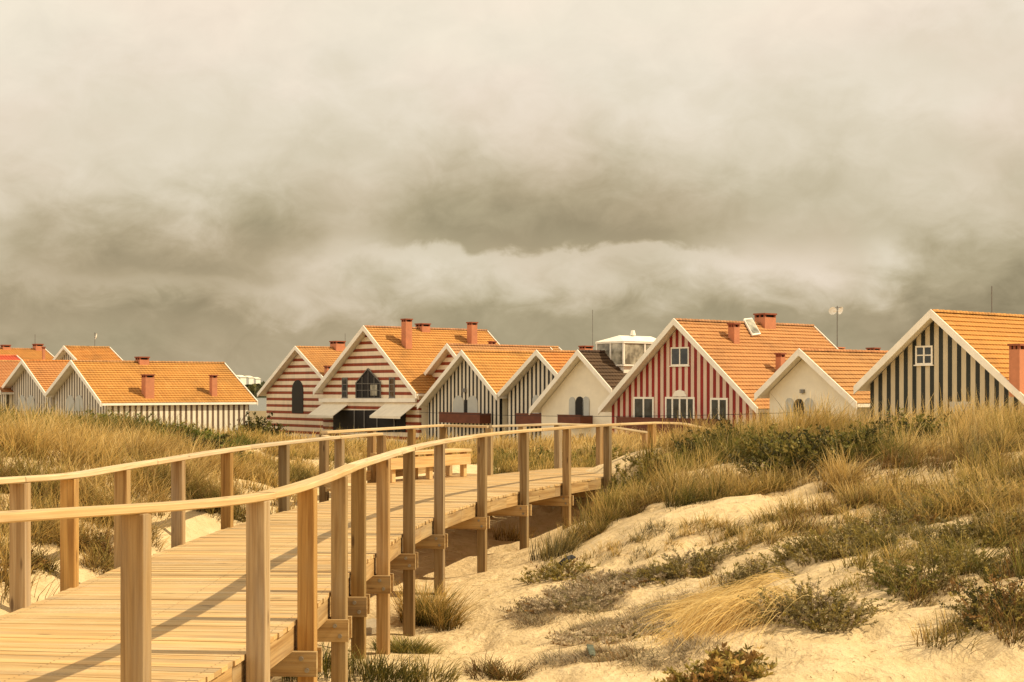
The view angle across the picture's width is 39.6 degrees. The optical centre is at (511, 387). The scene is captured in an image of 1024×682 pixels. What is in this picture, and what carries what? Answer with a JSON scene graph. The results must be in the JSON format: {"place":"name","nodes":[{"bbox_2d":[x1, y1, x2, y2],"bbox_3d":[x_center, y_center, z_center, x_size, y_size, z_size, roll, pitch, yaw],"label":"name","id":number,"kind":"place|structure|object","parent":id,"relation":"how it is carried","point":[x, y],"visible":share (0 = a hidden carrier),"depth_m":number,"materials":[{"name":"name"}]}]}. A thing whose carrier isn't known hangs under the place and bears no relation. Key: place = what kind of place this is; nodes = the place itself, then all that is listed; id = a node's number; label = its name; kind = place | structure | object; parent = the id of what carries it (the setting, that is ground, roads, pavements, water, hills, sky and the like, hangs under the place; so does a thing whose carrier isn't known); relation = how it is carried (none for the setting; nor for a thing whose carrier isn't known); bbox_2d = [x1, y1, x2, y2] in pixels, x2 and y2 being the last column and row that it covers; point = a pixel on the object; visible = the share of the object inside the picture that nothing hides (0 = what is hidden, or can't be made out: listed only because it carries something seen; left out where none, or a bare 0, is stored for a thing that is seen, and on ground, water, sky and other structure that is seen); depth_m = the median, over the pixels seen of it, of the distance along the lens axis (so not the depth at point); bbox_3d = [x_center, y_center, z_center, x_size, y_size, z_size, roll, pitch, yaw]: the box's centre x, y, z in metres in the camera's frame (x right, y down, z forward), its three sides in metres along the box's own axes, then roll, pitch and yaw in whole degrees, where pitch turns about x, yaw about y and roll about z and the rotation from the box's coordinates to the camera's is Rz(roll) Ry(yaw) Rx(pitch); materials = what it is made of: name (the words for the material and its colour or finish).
{"place":"outdoors","nodes":[
{"label":"outdoors","id":0,"kind":"place"},
{"bbox_2d":[0,344,53,359],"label":"tiled house","id":1,"kind":"structure","parent":0,"point":[38,352],"depth_m":133.72,"materials":[{"name":"tile"}]},
{"bbox_2d":[52,332,121,360],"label":"tiled house","id":2,"kind":"structure","parent":0,"point":[69,352],"depth_m":122.56,"materials":[{"name":"tile"}]},
{"bbox_2d":[249,398,266,410],"bbox_3d":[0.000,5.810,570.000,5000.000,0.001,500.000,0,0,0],"label":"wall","id":3,"kind":"structure","parent":0,"point":[261,405],"depth_m":458.04,"materials":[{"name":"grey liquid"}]},
{"bbox_2d":[0,382,1023,681],"bbox_3d":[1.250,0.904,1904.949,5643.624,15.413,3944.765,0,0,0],"label":"ground","id":4,"kind":"structure","parent":0,"point":[888,648],"depth_m":14.79,"materials":[{"name":"beige sand"}]},
{"bbox_2d":[0,360,20,413],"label":"terraced house","id":5,"kind":"structure","parent":4,"relation":"on","point":[7,367],"depth_m":106.48,"materials":[{"name":"tile"}]},
{"bbox_2d":[0,354,21,359],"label":"tiled house","id":6,"kind":"structure","parent":4,"relation":"on","point":[9,357],"depth_m":113.96,"materials":[{"name":"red tile"}]},
{"bbox_2d":[0,545,50,572],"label":"shrub","id":7,"kind":"object","parent":4,"relation":"on","point":[35,565],"visible":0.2,"depth_m":12.75,"materials":[{"name":"green plant"}]},
{"bbox_2d":[1,359,69,416],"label":"terraced house","id":8,"kind":"structure","parent":4,"relation":"on","point":[28,380],"depth_m":101.93,"materials":[{"name":"ceramic"}]},
{"bbox_2d":[79,529,113,559],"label":"shrub","id":9,"kind":"object","parent":4,"relation":"on","point":[102,544],"visible":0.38,"depth_m":14.07,"materials":[{"name":"green plant"}]},
{"bbox_2d":[67,407,217,435],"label":"shrub","id":10,"kind":"object","parent":4,"relation":"on","point":[143,418],"visible":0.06,"depth_m":26.06,"materials":[{"name":"green plant"}]},
{"bbox_2d":[45,356,257,435],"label":"terraced house","id":11,"kind":"structure","parent":4,"relation":"on","point":[220,394],"depth_m":96.27,"materials":[{"name":"ceramic"}]},
{"bbox_2d":[99,418,251,446],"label":"shrub","id":12,"kind":"object","parent":4,"relation":"on","point":[217,438],"visible":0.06,"depth_m":26.07,"materials":[{"name":"green plant"}]},
{"bbox_2d":[170,433,251,459],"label":"shrub","id":13,"kind":"object","parent":4,"relation":"on","point":[207,440],"visible":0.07,"depth_m":24.10,"materials":[{"name":"green plant"}]},
{"bbox_2d":[236,375,245,384],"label":"building","id":14,"kind":"structure","parent":4,"relation":"on","point":[242,378],"depth_m":1047.62,"materials":[{"name":"white paint"}]},
{"bbox_2d":[245,376,253,383],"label":"building","id":15,"kind":"structure","parent":4,"relation":"on","point":[249,379],"depth_m":1077.10,"materials":[{"name":"white paint"}]},
{"bbox_2d":[245,381,264,396],"bbox_3d":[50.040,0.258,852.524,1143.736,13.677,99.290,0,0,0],"label":"wood","id":16,"kind":"object","parent":4,"relation":"on","point":[254,389],"visible":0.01,"depth_m":816.14,"materials":[{"name":"green plant"}]},
{"bbox_2d":[254,377,260,383],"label":"building","id":17,"kind":"structure","parent":4,"relation":"on","point":[257,380],"depth_m":1117.32,"materials":[{"name":"white paint"}]},
{"bbox_2d":[234,410,289,434],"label":"bush","id":18,"kind":"object","parent":4,"relation":"on","point":[261,423],"visible":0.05,"depth_m":98.47,"materials":[{"name":"green plant"}]},
{"bbox_2d":[231,416,300,438],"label":"bush","id":19,"kind":"object","parent":4,"relation":"on","point":[262,429],"visible":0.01,"depth_m":97.11,"materials":[{"name":"green plant"}]},
{"bbox_2d":[257,341,345,442],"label":"striped house","id":20,"kind":"structure","parent":4,"relation":"on","point":[293,381],"depth_m":108.34,"materials":[{"name":"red wood"}]},
{"bbox_2d":[292,380,302,412],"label":"arched window","id":21,"kind":"structure","parent":20,"relation":"in","point":[297,388],"depth_m":108.23,"materials":[{"name":"black glass"}]},
{"bbox_2d":[281,642,365,681],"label":"grass tuft","id":22,"kind":"object","parent":4,"relation":"on","point":[326,662],"visible":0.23,"depth_m":11.79,"materials":[{"name":"green plant"}]},
{"bbox_2d":[0,422,710,681],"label":"boardwalk","id":23,"kind":"structure","parent":4,"relation":"on","point":[261,594],"depth_m":11.17,"materials":[{"name":"brown wood"}]},
{"bbox_2d":[370,448,471,481],"bbox_3d":[-1.587,1.359,24.970,0.482,0.498,2.278,0,0,36],"label":"bench","id":24,"kind":"object","parent":23,"relation":"on","point":[462,459],"visible":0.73,"depth_m":24.99,"materials":[{"name":"brown wood"}]},
{"bbox_2d":[366,618,375,633],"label":"stone slab","id":25,"kind":"structure","parent":4,"relation":"on","point":[370,626],"depth_m":15.71,"materials":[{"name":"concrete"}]},
{"bbox_2d":[12,406,733,473],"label":"dune grass","id":26,"kind":"structure","parent":4,"relation":"on","point":[623,440],"depth_m":35.89,"materials":[{"name":"beige plant"}]},
{"bbox_2d":[307,318,498,444],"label":"striped house","id":27,"kind":"structure","parent":4,"relation":"on","point":[374,376],"depth_m":98.42,"materials":[{"name":"red tile"}]},
{"bbox_2d":[342,377,347,397],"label":"window","id":28,"kind":"structure","parent":27,"relation":"in","point":[344,380],"depth_m":100.69,"materials":[{"name":"grey glass"}]},
{"bbox_2d":[355,368,380,397],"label":"bay window","id":29,"kind":"structure","parent":27,"relation":"in","point":[368,385],"depth_m":98.31,"materials":[{"name":"black glass"}]},
{"bbox_2d":[389,377,394,397],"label":"window","id":30,"kind":"structure","parent":27,"relation":"in","point":[391,380],"depth_m":96.29,"materials":[{"name":"grey glass"}]},
{"bbox_2d":[366,632,449,653],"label":"grass tuft","id":31,"kind":"object","parent":4,"relation":"on","point":[404,646],"visible":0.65,"depth_m":14.55,"materials":[{"name":"green plant"}]},
{"bbox_2d":[348,645,468,681],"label":"grass tuft","id":32,"kind":"object","parent":4,"relation":"on","point":[385,673],"visible":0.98,"depth_m":11.61,"materials":[{"name":"green plant"}]},
{"bbox_2d":[390,575,493,631],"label":"grass tuft","id":33,"kind":"object","parent":4,"relation":"on","point":[443,614],"visible":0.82,"depth_m":16.12,"materials":[{"name":"plant"}]},
{"bbox_2d":[417,350,533,445],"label":"striped house","id":34,"kind":"structure","parent":4,"relation":"on","point":[466,384],"depth_m":90.47,"materials":[{"name":"ceramic"}]},
{"bbox_2d":[464,400,466,412],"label":"door","id":35,"kind":"structure","parent":34,"relation":"in","point":[465,401],"depth_m":90.52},
{"bbox_2d":[423,343,552,379],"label":"striped house","id":36,"kind":"structure","parent":4,"relation":"on","point":[442,360],"depth_m":95.46,"materials":[{"name":"tile"}]},
{"bbox_2d":[460,651,542,681],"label":"grass tuft","id":37,"kind":"object","parent":4,"relation":"on","point":[495,672],"visible":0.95,"depth_m":11.90,"materials":[{"name":"green plant"}]},
{"bbox_2d":[0,393,1023,653],"bbox_3d":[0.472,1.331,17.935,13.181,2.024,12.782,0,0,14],"label":"dune grass","id":38,"kind":"structure","parent":4,"relation":"on","point":[199,486],"depth_m":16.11,"materials":[{"name":"green plant"}]},
{"bbox_2d":[491,521,538,540],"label":"grass tuft","id":39,"kind":"object","parent":4,"relation":"on","point":[511,535],"visible":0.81,"depth_m":24.18,"materials":[{"name":"brown plant"}]},
{"bbox_2d":[487,341,561,349],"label":"tiled house","id":40,"kind":"structure","parent":4,"relation":"on","point":[552,347],"depth_m":102.81,"materials":[{"name":"ceramic"}]},
{"bbox_2d":[476,445,593,467],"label":"shrub","id":41,"kind":"object","parent":4,"relation":"on","point":[533,452],"visible":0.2,"depth_m":34.71,"materials":[{"name":"green plant"}]},
{"bbox_2d":[497,350,575,441],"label":"striped house","id":42,"kind":"structure","parent":4,"relation":"on","point":[523,388],"depth_m":85.59,"materials":[{"name":"wood"}]},
{"bbox_2d":[492,583,620,618],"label":"dry shrub","id":43,"kind":"object","parent":4,"relation":"on","point":[526,604],"visible":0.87,"depth_m":15.70,"materials":[{"name":"brown plant"}]},
{"bbox_2d":[512,554,600,583],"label":"dry shrub","id":44,"kind":"object","parent":4,"relation":"on","point":[554,571],"visible":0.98,"depth_m":17.35,"materials":[{"name":"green plant"}]},
{"bbox_2d":[559,555,575,565],"bbox_3d":[0.670,2.144,17.758,0.250,0.062,0.100,-31,29,-20],"label":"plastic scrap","id":45,"kind":"object","parent":44,"relation":"on","point":[571,557],"visible":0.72,"depth_m":17.74,"materials":[{"name":"grey plastic"}]},
{"bbox_2d":[528,522,601,564],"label":"grass tuft","id":46,"kind":"object","parent":4,"relation":"on","point":[565,547],"visible":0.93,"depth_m":19.83,"materials":[{"name":"green plant"}]},
{"bbox_2d":[578,310,593,349],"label":"tiled house","id":47,"kind":"structure","parent":4,"relation":"on","point":[586,347],"depth_m":106.63,"materials":[{"name":"ceramic"}]},
{"bbox_2d":[529,330,655,440],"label":"white house","id":48,"kind":"structure","parent":4,"relation":"on","point":[584,382],"depth_m":80.08,"materials":[{"name":"white paint"}]},
{"bbox_2d":[575,397,583,415],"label":"door","id":49,"kind":"structure","parent":48,"relation":"in","point":[579,404],"depth_m":80.16,"materials":[{"name":"black glass"}]},
{"bbox_2d":[571,442,635,459],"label":"shrub","id":50,"kind":"object","parent":4,"relation":"on","point":[620,454],"visible":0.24,"depth_m":35.83,"materials":[{"name":"green plant"}]},
{"bbox_2d":[573,473,648,532],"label":"grass tuft","id":51,"kind":"object","parent":4,"relation":"on","point":[594,503],"visible":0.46,"depth_m":21.04,"materials":[{"name":"green plant"}]},
{"bbox_2d":[537,618,686,647],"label":"dry shrub","id":52,"kind":"object","parent":4,"relation":"on","point":[578,635],"visible":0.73,"depth_m":13.65,"materials":[{"name":"brown plant"}]},
{"bbox_2d":[541,561,691,607],"bbox_3d":[1.191,2.223,16.248,1.786,0.468,1.512,0,0,0],"label":"dry shrub","id":53,"kind":"object","parent":4,"relation":"on","point":[618,583],"visible":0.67,"depth_m":16.20,"materials":[{"name":"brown plant"}]},
{"bbox_2d":[506,560,749,678],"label":"dead grass","id":54,"kind":"structure","parent":4,"relation":"on","point":[627,649],"depth_m":12.33,"materials":[{"name":"grey plant"}]},
{"bbox_2d":[586,644,595,656],"bbox_3d":[0.670,2.226,12.046,0.075,0.031,0.149,23,27,-27],"label":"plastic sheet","id":55,"kind":"object","parent":54,"relation":"on","point":[591,649],"visible":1,"depth_m":12.03,"materials":[{"name":"teal plastic"}]},
{"bbox_2d":[591,451,674,502],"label":"shrub","id":56,"kind":"object","parent":4,"relation":"on","point":[635,461],"visible":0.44,"depth_m":25.49,"materials":[{"name":"green plant"}]},
{"bbox_2d":[617,561,686,582],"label":"shrub","id":57,"kind":"object","parent":4,"relation":"on","point":[646,575],"visible":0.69,"depth_m":16.17,"materials":[{"name":"green plant"}]},
{"bbox_2d":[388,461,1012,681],"bbox_3d":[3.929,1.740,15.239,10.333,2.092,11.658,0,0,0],"label":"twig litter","id":58,"kind":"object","parent":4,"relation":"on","point":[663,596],"visible":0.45,"depth_m":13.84,"materials":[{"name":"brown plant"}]},
{"bbox_2d":[638,538,763,585],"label":"shrub","id":59,"kind":"object","parent":4,"relation":"on","point":[679,564],"visible":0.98,"depth_m":16.04,"materials":[{"name":"green plant"}]},
{"bbox_2d":[650,415,759,470],"bbox_3d":[3.537,1.014,24.964,2.073,1.102,2.009,0,0,34],"label":"shrub","id":60,"kind":"object","parent":4,"relation":"on","point":[703,437],"visible":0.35,"depth_m":24.83,"materials":[{"name":"green plant"}]},
{"bbox_2d":[615,567,798,629],"bbox_3d":[1.907,2.162,14.353,1.955,0.672,1.744,0,0,22],"label":"grass tuft","id":61,"kind":"object","parent":4,"relation":"on","point":[748,584],"visible":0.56,"depth_m":14.41,"materials":[{"name":"beige plant"}]},
{"bbox_2d":[654,642,777,681],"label":"succulent clump","id":62,"kind":"object","parent":4,"relation":"on","point":[742,665],"visible":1,"depth_m":10.93,"materials":[{"name":"green plant"}]},
{"bbox_2d":[616,574,822,656],"bbox_3d":[1.763,2.022,12.407,1.770,0.665,2.107,0,0,25],"label":"grass tuft","id":63,"kind":"object","parent":4,"relation":"on","point":[725,612],"visible":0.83,"depth_m":12.25,"materials":[{"name":"beige plant"}]},
{"bbox_2d":[710,557,777,589],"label":"shrub","id":64,"kind":"object","parent":4,"relation":"on","point":[753,570],"visible":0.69,"depth_m":14.77,"materials":[{"name":"green plant"}]},
{"bbox_2d":[722,422,811,461],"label":"shrub","id":65,"kind":"object","parent":4,"relation":"on","point":[746,442],"visible":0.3,"depth_m":21.94,"materials":[{"name":"green plant"}]},
{"bbox_2d":[557,382,1023,667],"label":"dune grass","id":66,"kind":"structure","parent":4,"relation":"on","point":[1000,432],"depth_m":20.52,"materials":[{"name":"plant"}]},
{"bbox_2d":[717,420,898,476],"bbox_3d":[4.365,0.927,20.616,2.706,0.919,2.110,0,0,0],"label":"shrub","id":67,"kind":"object","parent":4,"relation":"on","point":[800,450],"visible":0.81,"depth_m":20.53,"materials":[{"name":"green plant"}]},
{"bbox_2d":[735,572,892,633],"bbox_3d":[2.548,1.851,12.015,1.386,0.520,1.262,0,0,0],"label":"shrub","id":68,"kind":"object","parent":4,"relation":"on","point":[842,608],"visible":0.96,"depth_m":11.93,"materials":[{"name":"green plant"}]},
{"bbox_2d":[722,517,918,582],"bbox_3d":[3.191,1.731,15.009,1.971,0.698,1.319,0,0,0],"label":"shrub","id":69,"kind":"object","parent":4,"relation":"on","point":[793,554],"visible":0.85,"depth_m":14.91,"materials":[{"name":"green plant"}]},
{"bbox_2d":[826,507,937,539],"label":"shrub","id":70,"kind":"object","parent":4,"relation":"on","point":[875,520],"visible":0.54,"depth_m":15.54,"materials":[{"name":"green plant"}]},
{"bbox_2d":[836,407,954,446],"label":"shrub","id":71,"kind":"object","parent":4,"relation":"on","point":[922,421],"visible":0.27,"depth_m":22.21,"materials":[{"name":"green plant"}]},
{"bbox_2d":[844,536,1013,602],"bbox_3d":[3.791,1.616,12.818,1.476,0.559,1.237,0,0,0],"label":"shrub","id":72,"kind":"object","parent":4,"relation":"on","point":[946,565],"visible":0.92,"depth_m":12.78,"materials":[{"name":"green plant"}]},
{"bbox_2d":[880,475,1023,525],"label":"shrub","id":73,"kind":"object","parent":4,"relation":"on","point":[928,498],"visible":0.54,"depth_m":15.78,"materials":[{"name":"green plant"}]},
{"bbox_2d":[910,500,1023,552],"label":"shrub","id":74,"kind":"object","parent":4,"relation":"on","point":[963,531],"visible":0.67,"depth_m":14.29,"materials":[{"name":"green plant"}]},
{"bbox_2d":[938,566,1023,632],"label":"shrub","id":75,"kind":"object","parent":4,"relation":"on","point":[1011,588],"visible":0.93,"depth_m":11.40,"materials":[{"name":"green plant"}]},
{"bbox_2d":[0,0,1023,381],"label":"sky","id":76,"kind":"structure","parent":0,"point":[241,184],"materials":[{"name":"grey"}]},
{"bbox_2d":[598,313,837,437],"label":"striped house","id":77,"kind":"structure","parent":0,"point":[702,367],"depth_m":72.68,"materials":[{"name":"tile"}]},
{"bbox_2d":[423,411,824,416],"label":"fence","id":78,"kind":"object","parent":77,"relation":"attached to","point":[604,416],"visible":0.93,"depth_m":75.56,"materials":[{"name":"brown wood"}]},
{"bbox_2d":[633,397,653,417],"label":"window","id":79,"kind":"structure","parent":77,"relation":"in","point":[642,406],"depth_m":74.37,"materials":[{"name":"white paint"}]},
{"bbox_2d":[669,347,688,366],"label":"window","id":80,"kind":"structure","parent":77,"relation":"in","point":[679,355],"depth_m":72.38,"materials":[{"name":"white paint"}]},
{"bbox_2d":[665,397,694,418],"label":"french door","id":81,"kind":"structure","parent":77,"relation":"in","point":[673,405],"depth_m":72.40,"materials":[{"name":"white paint"}]},
{"bbox_2d":[710,398,727,419],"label":"window","id":82,"kind":"structure","parent":77,"relation":"in","point":[716,404],"depth_m":70.39,"materials":[{"name":"white paint"}]},
{"bbox_2d":[743,318,760,335],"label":"roof window","id":83,"kind":"structure","parent":77,"relation":"in","point":[754,331],"depth_m":75.06,"materials":[{"name":"white glass"}]},
{"bbox_2d":[754,348,888,422],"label":"white house","id":84,"kind":"structure","parent":0,"point":[834,373],"depth_m":65.45,"materials":[{"name":"paint"}]},
{"bbox_2d":[794,399,803,415],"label":"door","id":85,"kind":"structure","parent":84,"relation":"in","point":[799,401],"depth_m":65.63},
{"bbox_2d":[829,306,880,349],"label":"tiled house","id":86,"kind":"structure","parent":0,"point":[832,310],"depth_m":103.28,"materials":[{"name":"metal"}]},
{"bbox_2d":[853,286,1023,425],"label":"striped house","id":87,"kind":"structure","parent":0,"point":[950,352],"depth_m":58.97,"materials":[{"name":"tile"}]},
{"bbox_2d":[913,346,933,365],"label":"window","id":88,"kind":"structure","parent":87,"relation":"in","point":[923,354],"depth_m":59.32,"materials":[{"name":"white paint"}]},
{"bbox_2d":[949,402,974,418],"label":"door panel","id":89,"kind":"structure","parent":87,"relation":"in","point":[951,404],"depth_m":58.17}
]}

